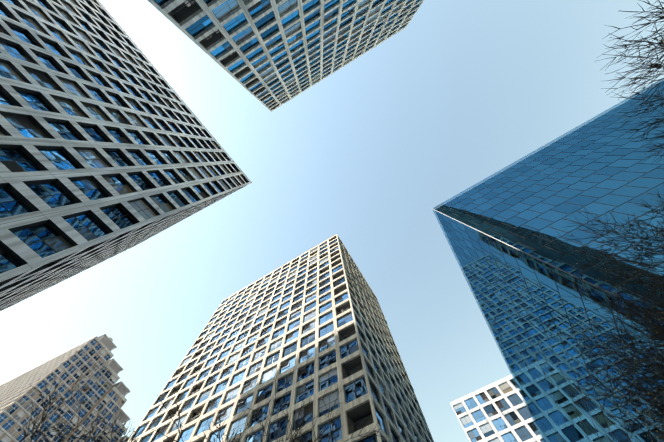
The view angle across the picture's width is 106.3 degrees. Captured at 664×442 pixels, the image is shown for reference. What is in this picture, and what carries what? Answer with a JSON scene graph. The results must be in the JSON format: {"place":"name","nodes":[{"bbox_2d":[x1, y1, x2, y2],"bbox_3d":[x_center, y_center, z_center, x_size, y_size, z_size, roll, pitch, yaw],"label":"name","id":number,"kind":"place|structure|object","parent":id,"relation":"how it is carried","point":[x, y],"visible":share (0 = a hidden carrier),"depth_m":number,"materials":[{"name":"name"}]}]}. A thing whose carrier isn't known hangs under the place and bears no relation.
{"place":"outdoors","nodes":[
{"label":"outdoors","id":0,"kind":"place"},
{"bbox_2d":[0,334,130,441],"bbox_3d":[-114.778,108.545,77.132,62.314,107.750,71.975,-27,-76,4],"label":"tower","id":1,"kind":"structure","parent":0,"point":[20,395],"depth_m":98.41,"materials":[{"name":"concrete"}]},
{"bbox_2d":[0,0,251,310],"bbox_3d":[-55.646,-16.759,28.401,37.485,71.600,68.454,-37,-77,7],"label":"tower","id":2,"kind":"structure","parent":0,"point":[110,146],"depth_m":29.29,"materials":[{"name":"concrete"}]},
{"bbox_2d":[128,234,433,441],"bbox_3d":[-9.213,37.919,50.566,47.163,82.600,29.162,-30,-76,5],"label":"tower","id":3,"kind":"structure","parent":0,"point":[312,323],"depth_m":42.91,"materials":[{"name":"concrete"}]},
{"bbox_2d":[147,0,423,111],"bbox_3d":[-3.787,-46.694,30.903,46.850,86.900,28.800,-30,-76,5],"label":"tower","id":4,"kind":"structure","parent":0,"point":[271,55],"depth_m":43.62,"materials":[{"name":"concrete"}]},
{"bbox_2d":[0,0,663,441],"label":"sky","id":5,"kind":"structure","parent":0,"point":[364,155],"materials":[{"name":"blue"}]},
{"bbox_2d":[432,79,663,441],"bbox_3d":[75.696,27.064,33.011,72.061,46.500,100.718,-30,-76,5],"label":"tower","id":6,"kind":"structure","parent":0,"point":[498,228],"depth_m":30.55,"materials":[{"name":"blue glass"}]},
{"label":"ground","id":7,"kind":"structure","parent":0,"visible":0},
{"bbox_2d":[16,365,160,441],"bbox_3d":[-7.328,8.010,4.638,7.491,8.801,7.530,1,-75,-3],"label":"tree","id":8,"kind":"object","parent":7,"relation":"on","point":[43,419],"visible":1,"depth_m":6.53,"materials":[{"name":"brown plant"}]},
{"bbox_2d":[147,371,382,441],"bbox_3d":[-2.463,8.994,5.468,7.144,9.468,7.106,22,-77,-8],"label":"tree","id":9,"kind":"object","parent":7,"relation":"on","point":[273,428],"visible":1,"depth_m":8.08,"materials":[{"name":"brown plant"}]},
{"bbox_2d":[450,375,544,441],"bbox_3d":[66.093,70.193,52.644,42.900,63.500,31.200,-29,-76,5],"label":"block","id":10,"kind":"structure","parent":7,"relation":"on","point":[497,411],"depth_m":72.89,"materials":[{"name":"concrete"}]},
{"bbox_2d":[546,192,663,421],"bbox_3d":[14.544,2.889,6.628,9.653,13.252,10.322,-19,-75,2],"label":"tree","id":11,"kind":"object","parent":7,"relation":"on","point":[651,254],"visible":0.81,"depth_m":9.78,"materials":[{"name":"brown plant"}]},
{"bbox_2d":[552,264,663,441],"bbox_3d":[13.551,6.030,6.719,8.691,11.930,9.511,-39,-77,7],"label":"tree","id":12,"kind":"object","parent":7,"relation":"on","point":[648,381],"visible":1,"depth_m":9.62,"materials":[{"name":"brown plant"}]},
{"bbox_2d":[597,0,663,164],"bbox_3d":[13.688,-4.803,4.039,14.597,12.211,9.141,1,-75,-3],"label":"tree","id":13,"kind":"object","parent":7,"relation":"on","point":[657,66],"visible":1,"depth_m":7.16,"materials":[{"name":"brown plant"}]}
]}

